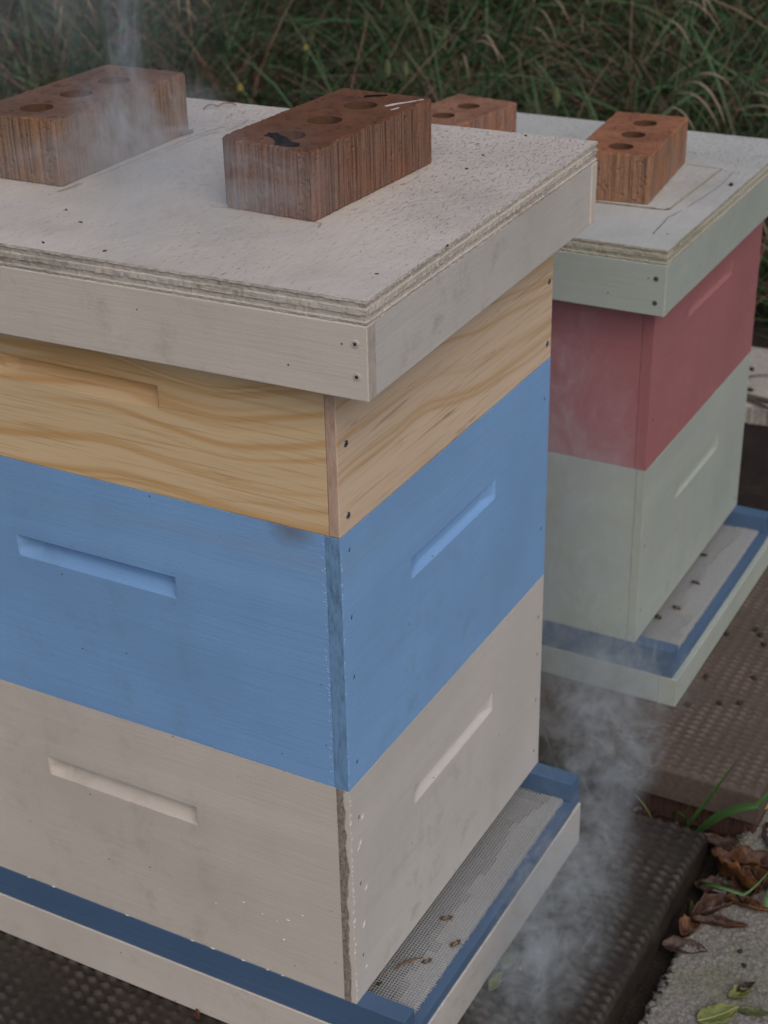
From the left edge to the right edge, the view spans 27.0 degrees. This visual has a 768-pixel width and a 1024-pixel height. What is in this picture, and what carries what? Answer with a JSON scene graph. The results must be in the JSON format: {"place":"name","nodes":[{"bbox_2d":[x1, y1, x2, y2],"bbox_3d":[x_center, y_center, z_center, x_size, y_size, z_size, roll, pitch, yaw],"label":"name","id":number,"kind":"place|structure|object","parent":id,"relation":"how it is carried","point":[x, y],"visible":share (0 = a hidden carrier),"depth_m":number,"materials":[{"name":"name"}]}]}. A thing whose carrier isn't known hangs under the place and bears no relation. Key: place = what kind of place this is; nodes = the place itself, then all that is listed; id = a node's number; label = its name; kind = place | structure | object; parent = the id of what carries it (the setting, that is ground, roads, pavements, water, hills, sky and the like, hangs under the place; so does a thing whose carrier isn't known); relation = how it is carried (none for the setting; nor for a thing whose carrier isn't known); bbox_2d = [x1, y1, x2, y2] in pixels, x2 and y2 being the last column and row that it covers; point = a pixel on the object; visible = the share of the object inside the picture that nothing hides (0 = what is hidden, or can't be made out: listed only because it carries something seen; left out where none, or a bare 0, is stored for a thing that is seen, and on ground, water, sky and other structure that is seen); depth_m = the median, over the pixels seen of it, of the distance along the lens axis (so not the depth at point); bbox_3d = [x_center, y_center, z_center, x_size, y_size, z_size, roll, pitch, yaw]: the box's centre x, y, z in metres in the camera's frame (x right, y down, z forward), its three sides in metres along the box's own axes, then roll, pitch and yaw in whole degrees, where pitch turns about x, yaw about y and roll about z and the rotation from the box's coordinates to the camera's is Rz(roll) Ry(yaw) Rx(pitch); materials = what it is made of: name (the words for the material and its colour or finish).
{"place":"outdoors","nodes":[
{"label":"outdoors","id":0,"kind":"place"},
{"bbox_2d":[0,762,580,1023],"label":"hive floor","id":1,"kind":"structure","parent":0,"point":[489,896],"depth_m":1.60,"materials":[{"name":"blue paint"}]},
{"bbox_2d":[0,574,543,1003],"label":"hive box","id":2,"kind":"object","parent":1,"relation":"on","point":[324,887],"visible":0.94,"depth_m":1.50,"materials":[{"name":"white paint"}]},
{"bbox_2d":[0,357,550,791],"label":"hive box","id":3,"kind":"object","parent":2,"relation":"on","point":[338,663],"visible":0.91,"depth_m":1.39,"materials":[{"name":"blue paint"}]},
{"bbox_2d":[0,254,553,538],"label":"hive box","id":4,"kind":"object","parent":3,"relation":"on","point":[330,465],"visible":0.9,"depth_m":1.30,"materials":[{"name":"brown wood"}]},
{"bbox_2d":[0,98,597,401],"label":"hive cover","id":5,"kind":"object","parent":4,"relation":"on","point":[370,297],"visible":0.69,"depth_m":1.24,"materials":[{"name":"white paint"}]},
{"bbox_2d":[0,64,188,186],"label":"brick","id":6,"kind":"object","parent":5,"relation":"on","point":[66,131],"visible":1,"depth_m":1.41,"materials":[{"name":"brown brick"}]},
{"bbox_2d":[179,129,193,136],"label":"twig","id":7,"kind":"object","parent":5,"relation":"on","point":[183,133],"visible":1,"depth_m":1.52,"materials":[{"name":"grey wood"}]},
{"bbox_2d":[203,102,235,108],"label":"twig","id":8,"kind":"object","parent":5,"relation":"on","point":[207,105],"visible":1,"depth_m":1.61,"materials":[{"name":"wood"}]},
{"bbox_2d":[222,88,430,221],"bbox_3d":[-0.046,-0.305,1.352,0.093,0.058,0.195,14,31,27],"label":"brick","id":9,"kind":"object","parent":5,"relation":"on","point":[321,157],"visible":1,"depth_m":1.30,"materials":[{"name":"brown brick"}]},
{"bbox_2d":[394,958,420,969],"bbox_3d":[0.024,0.434,1.546,0.033,0.004,0.003,-15,31,-24],"label":"seed husk","id":10,"kind":"object","parent":1,"relation":"on","point":[405,962],"visible":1,"depth_m":1.55,"materials":[{"name":"brown plant"}]},
{"bbox_2d":[422,958,431,963],"bbox_3d":[0.042,0.432,1.546,0.012,0.004,0.007,-11,29,-18],"label":"bee","id":11,"kind":"object","parent":1,"relation":"on","point":[425,960],"visible":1,"depth_m":1.54,"materials":[{"name":"beige"}]},
{"bbox_2d":[440,915,453,921],"bbox_3d":[0.063,0.405,1.599,0.014,0.005,0.009,-7,28,-10],"label":"bee","id":12,"kind":"object","parent":1,"relation":"on","point":[445,917],"visible":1,"depth_m":1.60,"materials":[{"name":"beige"}]},
{"bbox_2d":[450,939,460,946],"bbox_3d":[0.070,0.421,1.566,0.014,0.005,0.009,-20,33,-32],"label":"bee","id":13,"kind":"object","parent":1,"relation":"on","point":[453,944],"visible":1,"depth_m":1.56,"materials":[{"name":"beige"}]},
{"bbox_2d":[0,0,767,338],"bbox_3d":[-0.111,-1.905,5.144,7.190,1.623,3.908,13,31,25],"label":"grass","id":14,"kind":"structure","parent":0,"point":[434,62],"depth_m":4.15,"materials":[{"name":"green plant"}]},
{"bbox_2d":[54,0,92,76],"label":"dry grass stem","id":15,"kind":"object","parent":14,"relation":"on","point":[64,26],"visible":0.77,"depth_m":4.07,"materials":[{"name":"plant"}]},
{"bbox_2d":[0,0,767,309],"bbox_3d":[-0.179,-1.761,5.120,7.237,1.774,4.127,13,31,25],"label":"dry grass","id":16,"kind":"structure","parent":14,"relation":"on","point":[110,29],"depth_m":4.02,"materials":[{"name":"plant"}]},
{"bbox_2d":[514,0,589,99],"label":"dry grass stem","id":17,"kind":"object","parent":14,"relation":"on","point":[536,28],"visible":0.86,"depth_m":3.73,"materials":[{"name":"plant"}]},
{"bbox_2d":[658,73,729,130],"bbox_3d":[0.628,-0.735,3.422,0.054,0.414,0.272,-24,35,-36],"label":"dry grass stem","id":18,"kind":"object","parent":14,"relation":"on","point":[710,92],"visible":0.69,"depth_m":3.31,"materials":[{"name":"plant"}]},
{"bbox_2d":[726,74,767,134],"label":"dry grass stem","id":19,"kind":"object","parent":14,"relation":"on","point":[749,106],"visible":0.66,"depth_m":3.34,"materials":[{"name":"plant"}]},
{"bbox_2d":[538,217,767,1023],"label":"soil","id":20,"kind":"structure","parent":0,"point":[753,486],"depth_m":2.02,"materials":[{"name":"brown soil"}]},
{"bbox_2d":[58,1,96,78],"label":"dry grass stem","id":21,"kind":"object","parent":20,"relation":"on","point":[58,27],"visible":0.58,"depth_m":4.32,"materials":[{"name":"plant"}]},
{"bbox_2d":[174,0,211,67],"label":"dry grass stem","id":22,"kind":"object","parent":20,"relation":"on","point":[175,25],"visible":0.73,"depth_m":4.03,"materials":[{"name":"plant"}]},
{"bbox_2d":[237,83,242,102],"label":"weed","id":23,"kind":"object","parent":20,"relation":"on","point":[240,86],"visible":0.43,"depth_m":3.68,"materials":[{"name":"yellow plant"}]},
{"bbox_2d":[304,44,307,101],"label":"weed","id":24,"kind":"object","parent":20,"relation":"on","point":[305,46],"visible":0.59,"depth_m":3.75,"materials":[{"name":"plant"}]},
{"bbox_2d":[0,796,707,1023],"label":"paving slab","id":25,"kind":"structure","parent":20,"relation":"on","point":[585,944],"depth_m":1.66,"materials":[{"name":"concrete"}]},
{"bbox_2d":[193,1008,199,1019],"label":"dead leaf","id":26,"kind":"object","parent":25,"relation":"on","point":[196,1014],"visible":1,"depth_m":1.58,"materials":[{"name":"brown plant"}]},
{"bbox_2d":[488,971,502,990],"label":"dead leaf","id":27,"kind":"object","parent":25,"relation":"on","point":[494,981],"visible":1,"depth_m":1.61,"materials":[{"name":"green plant"}]},
{"bbox_2d":[500,951,516,973],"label":"dead leaf","id":28,"kind":"object","parent":25,"relation":"on","point":[508,960],"visible":1,"depth_m":1.64,"materials":[{"name":"grey plant"}]},
{"bbox_2d":[501,961,523,979],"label":"dead leaf","id":29,"kind":"object","parent":25,"relation":"on","point":[507,973],"visible":1,"depth_m":1.63,"materials":[{"name":"grey plant"}]},
{"bbox_2d":[385,60,407,93],"bbox_3d":[0.041,-0.823,3.639,0.060,0.405,0.058,13,31,25],"label":"weed","id":30,"kind":"object","parent":20,"relation":"on","point":[388,67],"visible":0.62,"depth_m":3.55,"materials":[{"name":"green plant"}]},
{"bbox_2d":[441,34,504,99],"bbox_3d":[0.175,-0.896,3.694,0.062,0.415,0.280,-25,36,-37],"label":"dry grass stem","id":31,"kind":"object","parent":20,"relation":"on","point":[466,61],"visible":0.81,"depth_m":3.60,"materials":[{"name":"plant"}]},
{"bbox_2d":[539,715,556,766],"bbox_3d":[0.201,0.279,1.937,0.051,0.158,0.006,-12,29,-19],"label":"grass blade","id":32,"kind":"object","parent":20,"relation":"on","point":[548,743],"depth_m":1.94,"materials":[{"name":"green plant"}]},
{"bbox_2d":[553,87,559,115],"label":"weed","id":33,"kind":"object","parent":20,"relation":"on","point":[556,97],"visible":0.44,"depth_m":3.35,"materials":[{"name":"green plant"}]},
{"bbox_2d":[632,806,648,813],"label":"dead leaf","id":34,"kind":"object","parent":20,"relation":"on","point":[637,809],"visible":0.71,"depth_m":1.94,"materials":[{"name":"brown plant"}]},
{"bbox_2d":[633,793,652,818],"bbox_3d":[0.310,0.357,1.892,0.034,0.058,0.009,13,31,25],"label":"grass blade","id":35,"kind":"object","parent":20,"relation":"on","point":[644,806],"depth_m":1.89,"materials":[{"name":"green plant"}]},
{"bbox_2d":[642,808,656,818],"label":"dead leaf","id":36,"kind":"object","parent":20,"relation":"on","point":[653,813],"visible":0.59,"depth_m":1.93,"materials":[{"name":"brown plant"}]},
{"bbox_2d":[665,821,679,826],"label":"dead leaf","id":37,"kind":"object","parent":20,"relation":"on","point":[677,823],"visible":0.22,"depth_m":1.91,"materials":[{"name":"brown plant"}]},
{"bbox_2d":[625,0,722,109],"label":"dry grass stem","id":38,"kind":"object","parent":20,"relation":"on","point":[680,28],"visible":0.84,"depth_m":3.53,"materials":[{"name":"plant"}]},
{"bbox_2d":[673,810,686,823],"bbox_3d":[0.345,0.367,1.879,0.011,0.052,0.036,-4,28,-5],"label":"grass blade","id":39,"kind":"object","parent":20,"relation":"on","point":[675,811],"depth_m":1.87,"materials":[{"name":"plant"}]},
{"bbox_2d":[595,777,767,836],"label":"brick","id":40,"kind":"object","parent":20,"relation":"on","point":[626,796],"visible":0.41,"depth_m":1.92,"materials":[{"name":"brown brick"}]},
{"bbox_2d":[538,566,767,824],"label":"paving slab","id":41,"kind":"structure","parent":40,"relation":"on","point":[681,751],"depth_m":1.96,"materials":[{"name":"brown concrete"}]},
{"bbox_2d":[541,505,767,706],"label":"hive floor","id":42,"kind":"structure","parent":41,"relation":"on","point":[663,659],"depth_m":2.05,"materials":[{"name":"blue wood"}]},
{"bbox_2d":[542,352,750,642],"bbox_3d":[0.184,-0.081,2.196,0.505,0.236,0.414,13,31,25],"label":"hive box","id":43,"kind":"object","parent":42,"relation":"on","point":[625,547],"visible":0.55,"depth_m":1.98,"materials":[{"name":"beige paint"}]},
{"bbox_2d":[548,221,762,470],"bbox_3d":[0.180,-0.294,2.084,0.505,0.244,0.414,13,31,25],"label":"hive box","id":44,"kind":"object","parent":43,"relation":"on","point":[632,390],"visible":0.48,"depth_m":1.88,"materials":[{"name":"red paint"}]},
{"bbox_2d":[431,103,767,316],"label":"hive cover","id":45,"kind":"object","parent":44,"relation":"on","point":[689,227],"visible":0.38,"depth_m":1.81,"materials":[{"name":"beige paint"}]},
{"bbox_2d":[431,94,516,132],"bbox_3d":[0.079,-0.477,2.032,0.093,0.057,0.194,18,33,32],"label":"brick","id":46,"kind":"object","parent":45,"relation":"on","point":[461,110],"visible":0.26,"depth_m":2.04,"materials":[{"name":"brown brick"}]},
{"bbox_2d":[586,112,687,204],"bbox_3d":[0.298,-0.429,1.932,0.093,0.057,0.193,10,30,20],"label":"brick","id":47,"kind":"object","parent":45,"relation":"on","point":[641,157],"visible":0.82,"depth_m":1.88,"materials":[{"name":"brown brick"}]},
{"bbox_2d":[682,803,690,826],"bbox_3d":[0.356,0.359,1.883,0.012,0.062,0.015,13,31,25],"label":"grass blade","id":48,"kind":"object","parent":20,"relation":"on","point":[684,820],"depth_m":1.88,"materials":[{"name":"green plant"}]},
{"bbox_2d":[688,899,693,915],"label":"dead leaf","id":49,"kind":"object","parent":20,"relation":"on","point":[691,906],"visible":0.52,"depth_m":1.79,"materials":[{"name":"green plant"}]},
{"bbox_2d":[638,809,767,1023],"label":"paving slab","id":50,"kind":"structure","parent":20,"relation":"on","point":[689,986],"depth_m":1.68,"materials":[{"name":"concrete"}]},
{"bbox_2d":[661,935,706,953],"bbox_3d":[0.320,0.464,1.708,0.049,0.009,0.024,5,34,12],"label":"dead leaf","id":51,"kind":"object","parent":50,"relation":"on","point":[672,943],"visible":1,"depth_m":1.71,"materials":[{"name":"brown plant"}]},
{"bbox_2d":[679,914,701,936],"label":"dead leaf","id":52,"kind":"object","parent":50,"relation":"on","point":[685,923],"visible":1,"depth_m":1.74,"materials":[{"name":"brown plant"}]},
{"bbox_2d":[690,892,732,917],"bbox_3d":[0.363,0.431,1.759,0.063,0.022,0.024,-14,30,-23],"label":"dead leaf","id":53,"kind":"object","parent":50,"relation":"on","point":[715,902],"visible":1,"depth_m":1.76,"materials":[{"name":"brown plant"}]},
{"bbox_2d":[697,1002,738,1023],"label":"dead leaf","id":54,"kind":"object","parent":50,"relation":"on","point":[720,1012],"visible":1,"depth_m":1.62,"materials":[{"name":"green plant"}]},
{"bbox_2d":[691,913,747,927],"bbox_3d":[0.364,0.443,1.735,0.060,0.014,0.012,4,28,10],"label":"dead leaf","id":55,"kind":"object","parent":50,"relation":"on","point":[721,920],"visible":1,"depth_m":1.74,"materials":[{"name":"brown plant"}]},
{"bbox_2d":[715,849,731,879],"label":"dead leaf","id":56,"kind":"object","parent":50,"relation":"on","point":[723,877],"visible":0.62,"depth_m":1.81,"materials":[{"name":"brown plant"}]},
{"bbox_2d":[710,844,767,893],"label":"dead leaf","id":57,"kind":"object","parent":50,"relation":"on","point":[728,867],"visible":0.98,"depth_m":1.79,"materials":[{"name":"brown plant"}]},
{"bbox_2d":[728,984,751,998],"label":"dead leaf","id":58,"kind":"object","parent":50,"relation":"on","point":[733,993],"visible":1,"depth_m":1.64,"materials":[{"name":"green plant"}]},
{"bbox_2d":[731,866,758,903],"bbox_3d":[0.401,0.414,1.784,0.031,0.020,0.061,3,28,8],"label":"dead leaf","id":59,"kind":"object","parent":50,"relation":"on","point":[736,885],"visible":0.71,"depth_m":1.78,"materials":[{"name":"brown plant"}]},
{"bbox_2d":[723,892,767,911],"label":"dead leaf","id":60,"kind":"object","parent":50,"relation":"on","point":[755,904],"visible":1,"depth_m":1.76,"materials":[{"name":"brown plant"}]},
{"bbox_2d":[737,980,755,991],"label":"dead leaf","id":61,"kind":"object","parent":50,"relation":"on","point":[748,985],"visible":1,"depth_m":1.65,"materials":[{"name":"brown plant"}]},
{"bbox_2d":[731,846,767,869],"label":"dead leaf","id":62,"kind":"object","parent":50,"relation":"on","point":[761,856],"visible":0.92,"depth_m":1.83,"materials":[{"name":"brown plant"}]},
{"bbox_2d":[738,1005,767,1015],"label":"dead leaf","id":63,"kind":"object","parent":50,"relation":"on","point":[752,1010],"visible":1,"depth_m":1.62,"materials":[{"name":"green plant"}]},
{"bbox_2d":[753,862,767,889],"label":"dead leaf","id":64,"kind":"object","parent":50,"relation":"on","point":[765,884],"visible":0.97,"depth_m":1.79,"materials":[{"name":"brown plant"}]},
{"bbox_2d":[762,822,767,843],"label":"dead leaf","id":65,"kind":"object","parent":50,"relation":"on","point":[765,832],"visible":1,"depth_m":1.87,"materials":[{"name":"brown plant"}]},
{"bbox_2d":[764,891,767,906],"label":"grass blade","id":66,"kind":"object","parent":50,"relation":"on","point":[766,902],"depth_m":1.76,"materials":[{"name":"green plant"}]},
{"bbox_2d":[693,875,730,893],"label":"dead leaf","id":67,"kind":"object","parent":20,"relation":"on","point":[709,879],"visible":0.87,"depth_m":1.80,"materials":[{"name":"brown plant"}]},
{"bbox_2d":[685,758,738,827],"bbox_3d":[0.373,0.330,1.848,0.068,0.147,0.007,23,36,38],"label":"grass blade","id":68,"kind":"object","parent":20,"relation":"on","point":[697,812],"depth_m":1.85,"materials":[{"name":"green plant"}]},
{"bbox_2d":[704,832,746,851],"bbox_3d":[0.397,0.387,1.859,0.071,0.016,0.033,19,34,34],"label":"dead leaf","id":69,"kind":"object","parent":20,"relation":"on","point":[717,840],"visible":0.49,"depth_m":1.87,"materials":[{"name":"brown plant"}]},
{"bbox_2d":[695,792,767,831],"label":"grass blade","id":70,"kind":"object","parent":20,"relation":"on","point":[717,817],"depth_m":1.83,"materials":[{"name":"green plant"}]},
{"bbox_2d":[699,872,767,895],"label":"grass blade","id":71,"kind":"object","parent":20,"relation":"on","point":[724,888],"depth_m":1.75,"materials":[{"name":"green plant"}]},
{"bbox_2d":[744,346,767,425],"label":"paving slab","id":72,"kind":"structure","parent":20,"relation":"on","point":[756,414],"depth_m":3.00,"materials":[{"name":"concrete"}]},
{"bbox_2d":[747,393,767,402],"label":"twig","id":73,"kind":"object","parent":72,"relation":"on","point":[760,398],"visible":0.47,"depth_m":2.93,"materials":[{"name":"wood"}]},
{"bbox_2d":[747,396,767,409],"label":"twig","id":74,"kind":"object","parent":72,"relation":"on","point":[750,399],"visible":0.71,"depth_m":2.91,"materials":[{"name":"wood"}]},
{"bbox_2d":[749,374,767,376],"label":"twig","id":75,"kind":"object","parent":72,"relation":"on","point":[758,375],"visible":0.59,"depth_m":3.02,"materials":[{"name":"wood"}]}
]}

